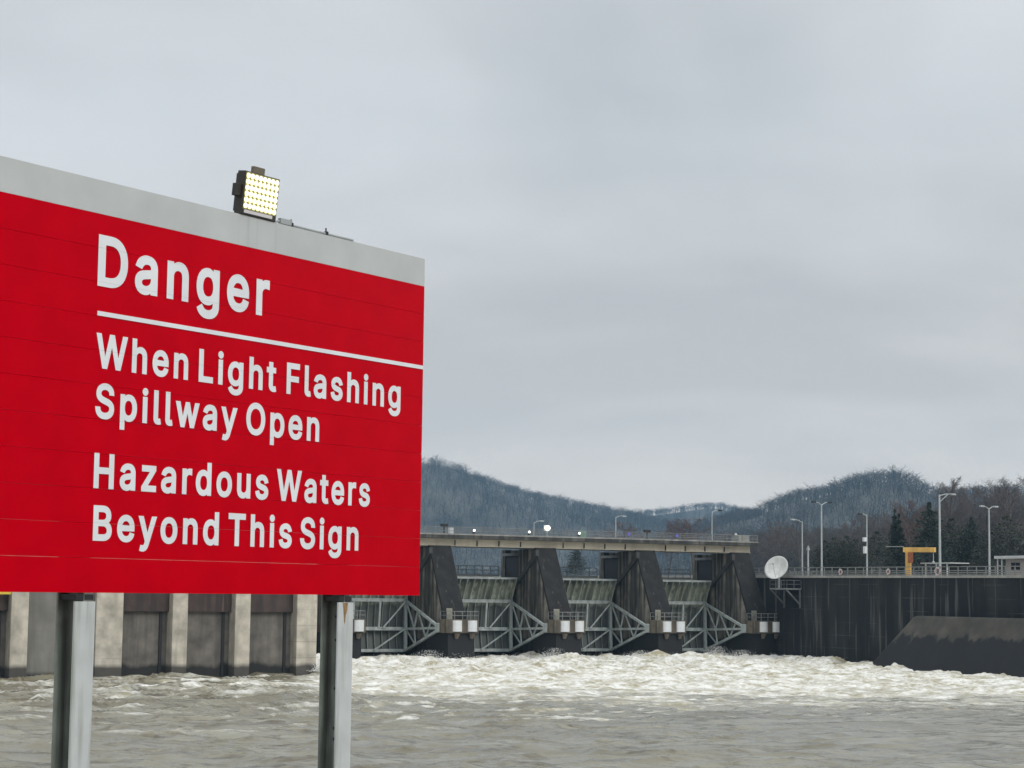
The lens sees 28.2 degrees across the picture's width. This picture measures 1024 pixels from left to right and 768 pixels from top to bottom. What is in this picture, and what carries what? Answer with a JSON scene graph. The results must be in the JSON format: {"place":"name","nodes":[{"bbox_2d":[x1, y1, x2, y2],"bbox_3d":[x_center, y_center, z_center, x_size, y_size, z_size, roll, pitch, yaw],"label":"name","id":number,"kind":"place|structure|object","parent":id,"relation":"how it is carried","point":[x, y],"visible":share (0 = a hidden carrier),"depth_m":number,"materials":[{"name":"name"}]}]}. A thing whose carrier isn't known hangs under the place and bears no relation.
{"place":"outdoors","nodes":[
{"label":"outdoors","id":0,"kind":"place"},
{"bbox_2d":[0,650,1023,767],"bbox_3d":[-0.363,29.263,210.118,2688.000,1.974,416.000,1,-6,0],"label":"river","id":1,"kind":"structure","parent":0,"point":[765,713],"depth_m":134.63,"materials":[{"name":"liquid"}]},
{"bbox_2d":[0,519,316,678],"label":"powerhouse","id":2,"kind":"structure","parent":1,"relation":"in","point":[215,635],"depth_m":186.53,"materials":[{"name":"concrete"}]},
{"bbox_2d":[316,595,365,658],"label":"spillway pier","id":3,"kind":"structure","parent":1,"relation":"in","point":[359,626],"depth_m":233.57,"materials":[{"name":"concrete"}]},
{"bbox_2d":[351,526,758,553],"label":"service bridge","id":4,"kind":"structure","parent":3,"relation":"on","point":[521,541],"depth_m":256.51,"materials":[{"name":"concrete"}]},
{"bbox_2d":[543,525,549,535],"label":"bright lamp","id":5,"kind":"object","parent":4,"relation":"on","point":[546,526],"visible":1,"depth_m":254.40,"materials":[{"name":"white"}]},
{"bbox_2d":[579,531,586,536],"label":"green cabinet","id":6,"kind":"object","parent":4,"relation":"on","point":[581,532],"visible":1,"depth_m":256.52,"materials":[{"name":"metal"}]},
{"bbox_2d":[711,510,721,539],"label":"lamp post","id":7,"kind":"object","parent":4,"relation":"on","point":[712,523],"visible":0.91,"depth_m":270.93,"materials":[{"name":"metal"}]},
{"bbox_2d":[732,533,748,540],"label":"control cabin","id":8,"kind":"object","parent":4,"relation":"on","point":[741,537],"visible":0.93,"depth_m":268.70,"materials":[{"name":"grey metal"}]},
{"bbox_2d":[386,545,478,658],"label":"spillway pier","id":9,"kind":"structure","parent":1,"relation":"in","point":[438,599],"depth_m":243.46,"materials":[{"name":"concrete"}]},
{"bbox_2d":[420,547,432,571],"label":"lifting chain","id":10,"kind":"object","parent":9,"relation":"hanging from","point":[429,551],"visible":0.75,"depth_m":245.42,"materials":[{"name":"grey metal"}]},
{"bbox_2d":[349,595,439,652],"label":"radial gate","id":11,"kind":"structure","parent":10,"relation":"hanging from","point":[387,629],"depth_m":248.00,"materials":[{"name":"metal"}]},
{"bbox_2d":[455,565,498,575],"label":"walkway","id":12,"kind":"structure","parent":9,"relation":"attached to","point":[474,574],"depth_m":258.71,"materials":[{"name":"metal"}]},
{"bbox_2d":[490,548,584,655],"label":"spillway pier","id":13,"kind":"structure","parent":1,"relation":"in","point":[540,594],"depth_m":250.92,"materials":[{"name":"concrete"}]},
{"bbox_2d":[503,553,518,577],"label":"hoist housing","id":14,"kind":"object","parent":13,"relation":"on","point":[512,566],"visible":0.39,"depth_m":257.57,"materials":[{"name":"blue paint"}]},
{"bbox_2d":[515,550,538,587],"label":"lifting chain","id":15,"kind":"object","parent":13,"relation":"hanging from","point":[535,554],"visible":1,"depth_m":253.20,"materials":[{"name":"grey metal"}]},
{"bbox_2d":[457,576,547,652],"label":"radial gate","id":16,"kind":"structure","parent":15,"relation":"hanging from","point":[490,599],"depth_m":254.84,"materials":[{"name":"metal"}]},
{"bbox_2d":[560,567,596,577],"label":"walkway","id":17,"kind":"structure","parent":13,"relation":"attached to","point":[573,576],"depth_m":265.75,"materials":[{"name":"metal"}]},
{"bbox_2d":[309,646,840,671],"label":"spray","id":18,"kind":"object","parent":1,"relation":"on","point":[543,654],"visible":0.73,"depth_m":231.65,"materials":[{"name":"white liquid"}]},
{"bbox_2d":[588,550,685,655],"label":"spillway pier","id":19,"kind":"structure","parent":1,"relation":"in","point":[639,593],"depth_m":258.07,"materials":[{"name":"concrete"}]},
{"bbox_2d":[601,555,617,579],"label":"hoist housing","id":20,"kind":"object","parent":19,"relation":"on","point":[611,568],"visible":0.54,"depth_m":264.49,"materials":[{"name":"blue paint"}]},
{"bbox_2d":[615,552,639,588],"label":"lifting chain","id":21,"kind":"object","parent":19,"relation":"hanging from","point":[636,555],"visible":1,"depth_m":260.06,"materials":[{"name":"grey metal"}]},
{"bbox_2d":[563,578,649,651],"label":"radial gate","id":22,"kind":"structure","parent":21,"relation":"hanging from","point":[591,598],"depth_m":261.81,"materials":[{"name":"metal"}]},
{"bbox_2d":[682,552,778,655],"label":"spillway pier","id":23,"kind":"structure","parent":1,"relation":"in","point":[734,593],"depth_m":264.83,"materials":[{"name":"concrete"}]},
{"bbox_2d":[660,569,690,579],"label":"walkway","id":24,"kind":"structure","parent":23,"relation":"attached to","point":[675,577],"depth_m":272.98,"materials":[{"name":"metal"}]},
{"bbox_2d":[695,558,711,580],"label":"hoist housing","id":25,"kind":"object","parent":23,"relation":"on","point":[704,570],"visible":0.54,"depth_m":271.50,"materials":[{"name":"blue paint"}]},
{"bbox_2d":[663,580,745,651],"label":"radial gate","id":26,"kind":"structure","parent":23,"relation":"attached to","point":[688,598],"depth_m":268.81,"materials":[{"name":"metal"}]},
{"bbox_2d":[709,555,734,590],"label":"lifting chain","id":27,"kind":"object","parent":23,"relation":"hanging from","point":[731,558],"visible":1,"depth_m":267.08,"materials":[{"name":"grey metal"}]},
{"bbox_2d":[754,566,1023,662],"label":"retaining wall","id":28,"kind":"structure","parent":1,"relation":"in","point":[855,617],"depth_m":244.92,"materials":[{"name":"concrete"}]},
{"bbox_2d":[770,580,801,607],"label":"dish platform","id":29,"kind":"structure","parent":28,"relation":"attached to","point":[784,589],"depth_m":257.17,"materials":[{"name":"metal"}]},
{"bbox_2d":[764,556,787,587],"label":"satellite dish","id":30,"kind":"object","parent":29,"relation":"on","point":[776,567],"visible":1,"depth_m":259.54,"materials":[{"name":"metal"}]},
{"bbox_2d":[790,519,802,573],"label":"lamp post","id":31,"kind":"object","parent":28,"relation":"on","point":[802,544],"visible":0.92,"depth_m":261.88,"materials":[{"name":"metal"}]},
{"bbox_2d":[806,546,809,573],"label":"short pole","id":32,"kind":"object","parent":28,"relation":"on","point":[807,548],"visible":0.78,"depth_m":260.70,"materials":[{"name":"metal"}]},
{"bbox_2d":[811,501,831,573],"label":"lamp post","id":33,"kind":"object","parent":28,"relation":"on","point":[821,535],"visible":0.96,"depth_m":258.36,"materials":[{"name":"metal"}]},
{"bbox_2d":[857,513,867,573],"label":"lamp post","id":34,"kind":"object","parent":28,"relation":"on","point":[865,548],"visible":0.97,"depth_m":250.21,"materials":[{"name":"metal"}]},
{"bbox_2d":[934,567,940,575],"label":"life ring","id":35,"kind":"object","parent":28,"relation":"attached to","point":[936,568],"visible":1,"depth_m":234.35,"materials":[{"name":"white plastic"}]},
{"bbox_2d":[939,493,955,573],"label":"lamp post","id":36,"kind":"object","parent":28,"relation":"on","point":[940,528],"visible":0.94,"depth_m":238.56,"materials":[{"name":"metal"}]},
{"bbox_2d":[873,616,1023,676],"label":"guide block","id":37,"kind":"structure","parent":1,"relation":"in","point":[969,645],"depth_m":224.60,"materials":[{"name":"concrete"}]},
{"bbox_2d":[0,0,1023,515],"label":"sky","id":38,"kind":"structure","parent":0,"point":[744,253],"materials":[{"name":"grey"}]},
{"bbox_2d":[359,463,1023,652],"bbox_3d":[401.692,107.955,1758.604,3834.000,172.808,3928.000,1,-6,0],"label":"hills","id":39,"kind":"structure","parent":0,"point":[467,523],"depth_m":2149.22,"materials":[{"name":"grey plant"}]},
{"bbox_2d":[562,550,587,575],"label":"evergreen tree","id":40,"kind":"object","parent":39,"relation":"on","point":[577,559],"visible":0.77,"depth_m":517.47,"materials":[{"name":"green plant"}]},
{"bbox_2d":[587,520,645,552],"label":"bare tree","id":41,"kind":"object","parent":39,"relation":"on","point":[626,531],"visible":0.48,"depth_m":595.66,"materials":[{"name":"grey plant"}]},
{"bbox_2d":[656,517,693,574],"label":"bare tree","id":42,"kind":"object","parent":39,"relation":"on","point":[678,523],"visible":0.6,"depth_m":556.21,"materials":[{"name":"grey plant"}]},
{"bbox_2d":[358,455,1023,575],"bbox_3d":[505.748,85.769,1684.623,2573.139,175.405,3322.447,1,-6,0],"label":"hillside forest","id":43,"kind":"object","parent":39,"relation":"on","point":[735,516],"visible":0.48,"depth_m":1821.12,"materials":[{"name":"plant"}]},
{"bbox_2d":[660,518,738,574],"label":"bare tree","id":44,"kind":"object","parent":39,"relation":"on","point":[690,529],"visible":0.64,"depth_m":557.46,"materials":[{"name":"grey plant"}]},
{"bbox_2d":[424,453,1018,575],"bbox_3d":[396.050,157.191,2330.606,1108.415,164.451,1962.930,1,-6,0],"label":"hillside evergreens","id":45,"kind":"object","parent":39,"relation":"on","point":[683,512],"visible":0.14,"depth_m":1793.61,"materials":[{"name":"green plant"}]},
{"bbox_2d":[750,527,786,559],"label":"bare tree","id":46,"kind":"object","parent":39,"relation":"on","point":[768,552],"visible":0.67,"depth_m":455.20,"materials":[{"name":"grey plant"}]},
{"bbox_2d":[759,521,799,556],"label":"bare tree","id":47,"kind":"object","parent":39,"relation":"on","point":[778,533],"visible":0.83,"depth_m":444.27,"materials":[{"name":"grey plant"}]},
{"bbox_2d":[780,520,818,573],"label":"bare tree","id":48,"kind":"object","parent":39,"relation":"on","point":[796,538],"visible":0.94,"depth_m":434.41,"materials":[{"name":"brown plant"}]},
{"bbox_2d":[800,540,852,573],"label":"evergreen tree","id":49,"kind":"object","parent":39,"relation":"on","point":[819,555],"visible":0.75,"depth_m":324.61,"materials":[{"name":"green plant"}]},
{"bbox_2d":[804,537,864,573],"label":"evergreen tree","id":50,"kind":"object","parent":39,"relation":"on","point":[829,553],"visible":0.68,"depth_m":324.17,"materials":[{"name":"green plant"}]},
{"bbox_2d":[824,536,875,573],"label":"evergreen tree","id":51,"kind":"object","parent":39,"relation":"on","point":[848,542],"visible":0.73,"depth_m":323.80,"materials":[{"name":"green plant"}]},
{"bbox_2d":[830,518,869,565],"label":"bare tree","id":52,"kind":"object","parent":39,"relation":"on","point":[848,525],"visible":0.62,"depth_m":463.52,"materials":[{"name":"brown plant"}]},
{"bbox_2d":[829,539,880,573],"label":"evergreen tree","id":53,"kind":"object","parent":39,"relation":"on","point":[862,554],"visible":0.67,"depth_m":323.67,"materials":[{"name":"green plant"}]},
{"bbox_2d":[851,515,883,570],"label":"bare tree","id":54,"kind":"object","parent":39,"relation":"on","point":[862,521],"visible":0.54,"depth_m":441.87,"materials":[{"name":"brown plant"}]},
{"bbox_2d":[858,515,889,573],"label":"bare tree","id":55,"kind":"object","parent":39,"relation":"on","point":[874,524],"visible":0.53,"depth_m":432.23,"materials":[{"name":"brown plant"}]},
{"bbox_2d":[857,531,903,573],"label":"evergreen tree","id":56,"kind":"object","parent":39,"relation":"on","point":[888,561],"visible":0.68,"depth_m":338.02,"materials":[{"name":"green plant"}]},
{"bbox_2d":[882,509,904,573],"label":"evergreen tree","id":57,"kind":"object","parent":39,"relation":"on","point":[894,533],"visible":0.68,"depth_m":342.87,"materials":[{"name":"green plant"}]},
{"bbox_2d":[872,510,924,565],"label":"bare tree","id":58,"kind":"object","parent":39,"relation":"on","point":[884,516],"visible":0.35,"depth_m":423.01,"materials":[{"name":"brown plant"}]},
{"bbox_2d":[889,513,916,573],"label":"evergreen tree","id":59,"kind":"object","parent":39,"relation":"on","point":[900,529],"visible":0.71,"depth_m":344.65,"materials":[{"name":"green plant"}]},
{"bbox_2d":[883,497,941,573],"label":"bare tree","id":60,"kind":"object","parent":39,"relation":"on","point":[902,515],"visible":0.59,"depth_m":371.82,"materials":[{"name":"brown plant"}]},
{"bbox_2d":[900,502,956,573],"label":"evergreen tree","id":61,"kind":"object","parent":39,"relation":"on","point":[928,535],"visible":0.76,"depth_m":336.67,"materials":[{"name":"green plant"}]},
{"bbox_2d":[904,505,955,573],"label":"bare tree","id":62,"kind":"object","parent":39,"relation":"on","point":[917,516],"visible":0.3,"depth_m":390.65,"materials":[{"name":"brown plant"}]},
{"bbox_2d":[917,476,973,556],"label":"bare tree","id":63,"kind":"object","parent":39,"relation":"on","point":[954,485],"visible":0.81,"depth_m":385.37,"materials":[{"name":"brown plant"}]},
{"bbox_2d":[926,518,981,573],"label":"evergreen tree","id":64,"kind":"object","parent":39,"relation":"on","point":[952,534],"visible":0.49,"depth_m":340.39,"materials":[{"name":"green plant"}]},
{"bbox_2d":[933,483,983,562],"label":"bare tree","id":65,"kind":"object","parent":39,"relation":"on","point":[958,493],"visible":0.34,"depth_m":410.97,"materials":[{"name":"brown plant"}]},
{"bbox_2d":[941,488,991,557],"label":"bare tree","id":66,"kind":"object","parent":39,"relation":"on","point":[972,506],"visible":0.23,"depth_m":417.50,"materials":[{"name":"brown plant"}]},
{"bbox_2d":[953,517,986,573],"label":"evergreen tree","id":67,"kind":"object","parent":39,"relation":"on","point":[971,527],"visible":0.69,"depth_m":340.23,"materials":[{"name":"green plant"}]},
{"bbox_2d":[930,482,1022,554],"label":"bare tree","id":68,"kind":"object","parent":39,"relation":"on","point":[980,495],"visible":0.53,"depth_m":387.13,"materials":[{"name":"brown plant"}]},
{"bbox_2d":[966,532,1013,573],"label":"evergreen tree","id":69,"kind":"object","parent":39,"relation":"on","point":[980,560],"visible":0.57,"depth_m":327.61,"materials":[{"name":"green plant"}]},
{"bbox_2d":[965,487,1023,569],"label":"bare tree","id":70,"kind":"object","parent":39,"relation":"on","point":[999,517],"visible":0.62,"depth_m":382.03,"materials":[{"name":"brown plant"}]},
{"bbox_2d":[969,516,1023,573],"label":"evergreen tree","id":71,"kind":"object","parent":39,"relation":"on","point":[1013,539],"visible":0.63,"depth_m":329.08,"materials":[{"name":"green plant"}]},
{"bbox_2d":[971,483,1023,555],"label":"bare tree","id":72,"kind":"object","parent":39,"relation":"on","point":[1020,511],"visible":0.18,"depth_m":396.55,"materials":[{"name":"brown plant"}]},
{"bbox_2d":[976,476,1023,554],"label":"bare tree","id":73,"kind":"object","parent":39,"relation":"on","point":[1006,498],"visible":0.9,"depth_m":373.90,"materials":[{"name":"brown plant"}]},
{"bbox_2d":[976,474,1023,541],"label":"bare tree","id":74,"kind":"object","parent":39,"relation":"on","point":[1020,502],"visible":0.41,"depth_m":386.77,"materials":[{"name":"brown plant"}]},
{"bbox_2d":[994,556,1023,573],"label":"control building","id":75,"kind":"structure","parent":0,"point":[1014,560],"depth_m":244.59,"materials":[{"name":"white concrete"}]},
{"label":"lock esplanade","id":76,"kind":"structure","parent":0,"visible":0},
{"bbox_2d":[886,546,935,573],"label":"jib crane","id":77,"kind":"object","parent":76,"relation":"on","point":[908,551],"visible":0.91,"depth_m":252.11,"materials":[{"name":"metal"}]},
{"bbox_2d":[920,562,968,573],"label":"shelter","id":78,"kind":"object","parent":76,"relation":"on","point":[950,564],"visible":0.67,"depth_m":250.74,"materials":[{"name":"metal"}]},
{"bbox_2d":[979,505,998,573],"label":"lamp post","id":79,"kind":"object","parent":76,"relation":"on","point":[989,561],"visible":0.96,"depth_m":245.65,"materials":[{"name":"metal"}]},
{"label":"near bank","id":80,"kind":"structure","parent":0,"visible":0},
{"bbox_2d":[0,156,424,767],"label":"warning sign","id":81,"kind":"object","parent":80,"relation":"on","point":[220,400],"visible":1,"depth_m":19.08,"materials":[{"name":"red painted steel"},{"name":"white paint"},{"name":"galvanised steel"}]},
{"bbox_2d":[232,166,279,221],"bbox_3d":[-2.515,-1.876,19.939,0.141,0.495,0.590,4,-3,34],"label":"floodlight","id":82,"kind":"object","parent":81,"relation":"on","point":[255,191],"visible":1,"depth_m":19.88,"materials":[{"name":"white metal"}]},
{"bbox_2d":[275,218,353,240],"bbox_3d":[-2.010,-1.577,20.709,0.049,0.075,1.282,-3,-7,33],"label":"conduit","id":83,"kind":"object","parent":81,"relation":"attached to","point":[283,221],"visible":1,"depth_m":20.57,"materials":[{"name":"metal"}]}
]}

